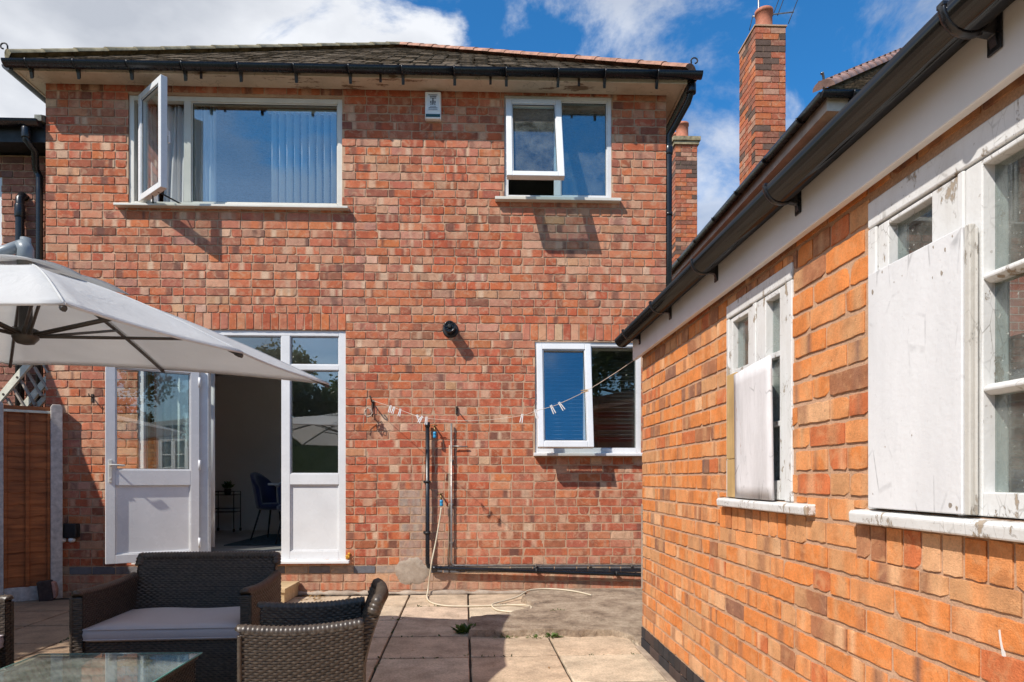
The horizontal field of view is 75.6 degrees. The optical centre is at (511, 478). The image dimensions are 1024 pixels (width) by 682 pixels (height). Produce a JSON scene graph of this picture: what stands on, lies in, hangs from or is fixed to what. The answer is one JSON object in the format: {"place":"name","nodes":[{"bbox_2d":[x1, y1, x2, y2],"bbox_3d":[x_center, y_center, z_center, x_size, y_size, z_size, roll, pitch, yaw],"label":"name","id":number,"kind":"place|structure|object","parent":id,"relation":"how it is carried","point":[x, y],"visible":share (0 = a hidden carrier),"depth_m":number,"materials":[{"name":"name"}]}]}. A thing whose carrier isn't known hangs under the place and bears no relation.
{"place":"outdoors","nodes":[
{"label":"outdoors","id":0,"kind":"place"},
{"bbox_2d":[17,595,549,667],"bbox_3d":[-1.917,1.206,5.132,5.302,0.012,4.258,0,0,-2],"label":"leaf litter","id":1,"kind":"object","parent":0,"point":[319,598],"visible":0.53,"depth_m":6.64,"materials":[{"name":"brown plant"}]},
{"bbox_2d":[14,594,666,681],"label":"paving","id":2,"kind":"structure","parent":0,"point":[41,627],"depth_m":4.72,"materials":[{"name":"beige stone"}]},
{"bbox_2d":[0,594,14,671],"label":"wicker armchair","id":3,"kind":"object","parent":2,"relation":"on","point":[7,611],"visible":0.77,"depth_m":3.45,"materials":[{"name":"brown wicker"}]},
{"bbox_2d":[0,635,3,648],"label":"seat cushion","id":4,"kind":"object","parent":3,"relation":"on","point":[1,641],"visible":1,"depth_m":3.42,"materials":[{"name":"grey fabric"}]},
{"bbox_2d":[0,401,62,601],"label":"garden fence","id":5,"kind":"object","parent":2,"relation":"on","point":[31,496],"visible":0.91,"depth_m":6.55,"materials":[{"name":"wood"}]},
{"bbox_2d":[36,580,58,601],"bbox_3d":[-4.610,1.115,6.557,0.168,0.210,0.100,0,0,-22],"label":"broken block","id":6,"kind":"object","parent":2,"relation":"on","point":[47,590],"depth_m":6.51,"materials":[{"name":"ceramic"}]},
{"bbox_2d":[0,652,201,681],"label":"coffee table","id":7,"kind":"object","parent":2,"relation":"on","point":[159,668],"visible":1,"depth_m":2.90,"materials":[{"name":"glass"}]},
{"bbox_2d":[0,236,328,387],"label":"parasol","id":8,"kind":"object","parent":2,"relation":"on","point":[51,313],"visible":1,"depth_m":3.68,"materials":[{"name":"white fabric"}]},
{"bbox_2d":[69,551,281,681],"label":"wicker sofa","id":9,"kind":"object","parent":2,"relation":"on","point":[246,581],"visible":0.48,"depth_m":4.15,"materials":[{"name":"black wicker"}]},
{"bbox_2d":[82,606,239,641],"bbox_3d":[-1.924,0.839,3.868,0.832,0.089,0.561,0,0,-5],"label":"seat cushion","id":10,"kind":"object","parent":9,"relation":"on","point":[161,623],"visible":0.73,"depth_m":3.62,"materials":[{"name":"grey fabric"}]},
{"bbox_2d":[281,581,299,602],"bbox_3d":[-2.736,1.137,6.596,1.080,0.143,0.488,0,0,-2],"label":"door step","id":11,"kind":"object","parent":2,"relation":"on","point":[289,590],"depth_m":6.58,"materials":[{"name":"beige stone"}]},
{"bbox_2d":[234,578,388,681],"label":"wicker armchair","id":12,"kind":"object","parent":2,"relation":"on","point":[326,641],"visible":1,"depth_m":2.80,"materials":[{"name":"wicker"}]},
{"bbox_2d":[15,604,633,669],"bbox_3d":[-0.912,1.209,4.668,5.010,0.036,4.300,0,0,-2],"label":"joint moss","id":13,"kind":"object","parent":2,"relation":"on","point":[375,667],"visible":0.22,"depth_m":4.50,"materials":[{"name":"green plant"}]},
{"bbox_2d":[451,623,475,632],"bbox_3d":[-0.373,1.173,5.192,0.233,0.074,0.213,0,0,-2],"label":"weed","id":14,"kind":"object","parent":2,"relation":"on","point":[463,628],"visible":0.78,"depth_m":5.16,"materials":[{"name":"green plant"}]},
{"bbox_2d":[544,632,563,637],"bbox_3d":[0.315,1.190,5.040,0.135,0.039,0.103,0,0,-28],"label":"weed","id":15,"kind":"object","parent":2,"relation":"on","point":[552,635],"visible":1,"depth_m":5.04,"materials":[{"name":"green plant"}]},
{"bbox_2d":[468,588,642,645],"bbox_3d":[1.175,1.198,5.889,3.134,0.084,2.339,0,0,-2],"label":"concrete pad","id":16,"kind":"object","parent":2,"relation":"on","point":[616,612],"visible":0.38,"depth_m":5.54,"materials":[{"name":"beige concrete"}]},
{"bbox_2d":[0,0,941,234],"label":"sky","id":17,"kind":"structure","parent":0,"point":[830,37],"materials":[{"name":"blue"}]},
{"bbox_2d":[672,5,1023,335],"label":"neighbour house","id":18,"kind":"structure","parent":0,"point":[771,147],"depth_m":9.33,"materials":[{"name":"red brick"}]},
{"bbox_2d":[749,0,797,30],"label":"tv aerial","id":19,"kind":"object","parent":18,"relation":"attached to","point":[778,13],"visible":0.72,"depth_m":9.88,"materials":[{"name":"grey metal"}]},
{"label":"ground","id":20,"kind":"structure","parent":0,"visible":0},
{"bbox_2d":[0,114,45,407],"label":"adjoining house","id":21,"kind":"structure","parent":20,"relation":"on","point":[22,176],"depth_m":7.04,"materials":[{"name":"red brick"}]},
{"bbox_2d":[0,177,1,245],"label":"window","id":22,"kind":"structure","parent":21,"relation":"in","point":[0,177],"depth_m":7.06,"materials":[{"name":"white plastic"}]},
{"bbox_2d":[0,41,702,597],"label":"brick house","id":23,"kind":"structure","parent":20,"relation":"on","point":[510,215],"depth_m":6.91,"materials":[{"name":"red brick"},{"name":"brown roof tile"},{"name":"white upvc"}]},
{"bbox_2d":[0,365,47,408],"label":"trellis","id":24,"kind":"object","parent":23,"relation":"attached to","point":[15,380],"visible":0.59,"depth_m":6.78,"materials":[{"name":"white wood"}]},
{"bbox_2d":[63,523,79,541],"bbox_3d":[-4.543,0.557,6.756,0.200,0.190,0.084,0,0,-2],"label":"outdoor socket","id":25,"kind":"object","parent":23,"relation":"attached to","point":[71,531],"visible":0.71,"depth_m":6.72,"materials":[{"name":"black plastic"}]},
{"bbox_2d":[88,393,93,401],"bbox_3d":[-4.313,-0.828,6.757,0.025,0.080,0.104,0,0,-5],"label":"line hook","id":26,"kind":"object","parent":23,"relation":"attached to","point":[92,397],"visible":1,"depth_m":6.79,"materials":[{"name":"metal"}]},
{"bbox_2d":[147,106,158,201],"bbox_3d":[-3.795,-3.317,6.959,0.179,1.197,0.043,0,0,-2],"label":"curtain","id":27,"kind":"object","parent":23,"relation":"hanging from","point":[152,168],"visible":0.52,"depth_m":6.96,"materials":[{"name":"white fabric"}]},
{"bbox_2d":[105,367,200,563],"bbox_3d":[-3.574,-0.166,6.606,0.842,1.985,0.182,0,0,-33],"label":"door","id":28,"kind":"structure","parent":23,"relation":"in","point":[147,510],"depth_m":6.56,"materials":[{"name":"white plastic"}]},
{"bbox_2d":[163,105,183,201],"bbox_3d":[-3.530,-3.317,6.953,0.304,1.197,0.047,0,0,-2],"label":"curtain","id":29,"kind":"object","parent":23,"relation":"hanging from","point":[174,190],"visible":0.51,"depth_m":6.95,"materials":[{"name":"white fabric"}]},
{"bbox_2d":[156,372,214,546],"bbox_3d":[-3.535,-0.356,7.157,0.664,2.205,0.047,0,0,-2],"label":"vertical blind","id":30,"kind":"object","parent":23,"relation":"hanging from","point":[172,421],"visible":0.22,"depth_m":7.15,"materials":[{"name":"white fabric"}]},
{"bbox_2d":[195,106,216,201],"bbox_3d":[-3.241,-3.317,6.977,0.247,1.197,0.053,0,0,-2],"label":"curtain","id":31,"kind":"object","parent":23,"relation":"hanging from","point":[205,152],"visible":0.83,"depth_m":6.97,"materials":[{"name":"white fabric"}]},
{"bbox_2d":[215,491,241,531],"bbox_3d":[-4.351,0.499,10.046,0.356,0.615,0.324,0,0,-2],"label":"bar trolley","id":32,"kind":"object","parent":23,"relation":"on","point":[233,511],"visible":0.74,"depth_m":10.05,"materials":[{"name":"black metal"}]},
{"bbox_2d":[222,480,234,494],"bbox_3d":[-4.312,0.130,10.039,0.203,0.225,0.222,0,0,-22],"label":"house plant","id":33,"kind":"object","parent":32,"relation":"on","point":[228,485],"visible":1,"depth_m":10.01,"materials":[{"name":"green plant"}]},
{"bbox_2d":[113,74,348,210],"bbox_3d":[-2.878,-3.378,6.697,2.373,1.175,0.486,0,0,-2],"label":"window","id":34,"kind":"structure","parent":23,"relation":"in","point":[139,195],"depth_m":6.84,"materials":[{"name":"beige plastic"}]},
{"bbox_2d":[224,534,280,545],"bbox_3d":[-2.543,0.803,8.745,1.900,0.011,1.550,0,0,-2],"label":"rug","id":35,"kind":"object","parent":23,"relation":"on","point":[264,540],"visible":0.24,"depth_m":8.36,"materials":[{"name":"fabric"}]},
{"bbox_2d":[250,472,280,539],"bbox_3d":[-3.163,0.361,8.707,0.553,0.892,0.494,0,0,8],"label":"dining chair","id":36,"kind":"object","parent":35,"relation":"on","point":[264,492],"visible":0.78,"depth_m":8.75,"materials":[{"name":"blue fabric"}]},
{"bbox_2d":[275,472,302,543],"bbox_3d":[-2.705,0.361,8.305,0.494,0.892,0.553,0,0,-12],"label":"dining chair","id":37,"kind":"object","parent":35,"relation":"on","point":[279,496],"visible":0.09,"depth_m":8.31,"materials":[{"name":"blue fabric"}]},
{"bbox_2d":[268,109,336,202],"bbox_3d":[-2.167,-3.340,7.022,0.841,1.142,0.084,0,0,-2],"label":"vertical blind","id":38,"kind":"object","parent":23,"relation":"attached to","point":[289,113],"visible":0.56,"depth_m":7.02,"materials":[{"name":"white fabric"}]},
{"bbox_2d":[369,396,373,416],"bbox_3d":[-1.454,-0.747,6.829,0.028,0.212,0.149,0,0,-2],"label":"line hook","id":39,"kind":"object","parent":23,"relation":"attached to","point":[372,403],"visible":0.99,"depth_m":6.88,"materials":[{"name":"metal"}]},
{"bbox_2d":[363,407,372,426],"bbox_3d":[-1.485,-0.636,6.809,0.114,0.211,0.077,0,0,-2],"label":"loose string","id":40,"kind":"object","parent":39,"relation":"hanging from","point":[365,412],"visible":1,"depth_m":6.79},
{"bbox_2d":[425,92,440,121],"bbox_3d":[-0.822,-3.879,6.890,0.166,0.284,0.068,0,0,-2],"label":"alarm box","id":41,"kind":"object","parent":23,"relation":"attached to","point":[432,106],"visible":1,"depth_m":6.86,"materials":[{"name":"white plastic"}]},
{"bbox_2d":[432,425,436,437],"bbox_3d":[-0.804,-0.485,6.876,0.060,0.136,0.104,0,0,-2],"label":"hose tap","id":42,"kind":"object","parent":23,"relation":"attached to","point":[434,434],"visible":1,"depth_m":6.83,"materials":[{"name":"blue plastic"}]},
{"bbox_2d":[437,493,442,505],"bbox_3d":[-0.743,0.221,6.878,0.060,0.136,0.104,0,0,-2],"label":"hose tap","id":43,"kind":"object","parent":23,"relation":"attached to","point":[441,502],"visible":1,"depth_m":6.83,"materials":[{"name":"blue plastic"}]},
{"bbox_2d":[426,508,591,611],"bbox_3d":[-0.036,0.754,6.380,1.655,0.906,0.991,0,0,-2],"label":"garden hose","id":44,"kind":"object","parent":43,"relation":"hanging from","point":[492,605],"visible":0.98,"depth_m":6.51,"materials":[{"name":"beige plastic"}]},
{"bbox_2d":[443,321,458,337],"bbox_3d":[-0.641,-1.556,6.835,0.167,0.167,0.190,0,0,-2],"label":"boiler flue","id":45,"kind":"object","parent":23,"relation":"attached to","point":[450,329],"visible":1,"depth_m":6.77,"materials":[{"name":"black plastic"}]},
{"bbox_2d":[375,360,633,420],"bbox_3d":[-0.257,-0.699,5.831,2.998,0.374,0.009,0,0,39],"label":"washing line","id":46,"kind":"object","parent":23,"relation":"attached to","point":[515,416],"visible":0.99,"depth_m":5.64,"materials":[{"name":"white plastic"}]},
{"bbox_2d":[423,422,640,576],"bbox_3d":[0.389,0.231,6.918,2.625,1.632,0.097,0,0,-2],"label":"waste pipe","id":47,"kind":"object","parent":23,"relation":"attached to","point":[426,481],"visible":0.91,"depth_m":6.85,"materials":[{"name":"black plastic"}]},
{"bbox_2d":[448,423,640,566],"bbox_3d":[0.486,0.177,6.942,2.308,1.502,0.056,0,0,-2],"label":"water pipe","id":48,"kind":"object","parent":23,"relation":"attached to","point":[520,565],"visible":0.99,"depth_m":6.90,"materials":[{"name":"grey metal"}]},
{"bbox_2d":[495,96,620,203],"bbox_3d":[0.488,-3.471,6.802,1.320,1.130,0.501,0,0,-2],"label":"window","id":49,"kind":"structure","parent":23,"relation":"in","point":[510,102],"depth_m":6.91,"materials":[{"name":"white plastic"}]},
{"bbox_2d":[533,342,641,455],"bbox_3d":[0.826,-0.840,6.887,1.194,1.207,0.352,0,0,-2],"label":"window","id":50,"kind":"structure","parent":23,"relation":"in","point":[587,443],"depth_m":6.91,"materials":[{"name":"white plastic"}]},
{"bbox_2d":[544,349,633,438],"bbox_3d":[0.800,-0.926,7.161,1.069,0.993,0.040,0,0,-2],"label":"slatted blind","id":51,"kind":"object","parent":23,"relation":"attached to","point":[625,350],"visible":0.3,"depth_m":7.16,"materials":[{"name":"white plastic"}]},
{"bbox_2d":[615,0,1023,681],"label":"brick outbuilding","id":52,"kind":"structure","parent":20,"relation":"on","point":[817,568],"depth_m":2.16,"materials":[{"name":"orange brick"}]},
{"bbox_2d":[727,372,737,496],"bbox_3d":[1.011,-0.197,3.030,0.010,0.566,0.118,0,0,-3],"label":"timber strip","id":53,"kind":"object","parent":52,"relation":"on","point":[730,445],"visible":0.8,"depth_m":3.04,"materials":[{"name":"yellow wood"}]},
{"bbox_2d":[734,356,773,499],"bbox_3d":[1.005,-0.195,2.773,0.034,0.562,0.426,0,0,-2],"label":"window board","id":54,"kind":"object","parent":52,"relation":"attached to","point":[753,436],"depth_m":2.73,"materials":[{"name":"white wood"}]},
{"bbox_2d":[717,262,815,515],"bbox_3d":[1.059,-0.341,2.739,0.117,0.942,0.860,0,0,-3],"label":"window","id":55,"kind":"structure","parent":52,"relation":"in","point":[767,308],"depth_m":2.71,"materials":[{"name":"white paint"}]},
{"bbox_2d":[868,227,964,514],"bbox_3d":[1.073,-0.258,1.767,0.020,0.688,0.380,0,0,-3],"label":"window board","id":56,"kind":"object","parent":52,"relation":"attached to","point":[916,380],"depth_m":1.73,"materials":[{"name":"grey wood"}]},
{"bbox_2d":[849,95,1023,542],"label":"window","id":57,"kind":"structure","parent":52,"relation":"in","point":[966,183],"depth_m":1.55,"materials":[{"name":"white paint"}]},
{"bbox_2d":[965,224,978,514],"bbox_3d":[1.086,-0.258,1.562,0.016,0.688,0.029,0,0,-2],"label":"batten","id":58,"kind":"object","parent":52,"relation":"on","point":[971,369],"visible":1,"depth_m":1.56,"materials":[{"name":"white paint"}]}
]}

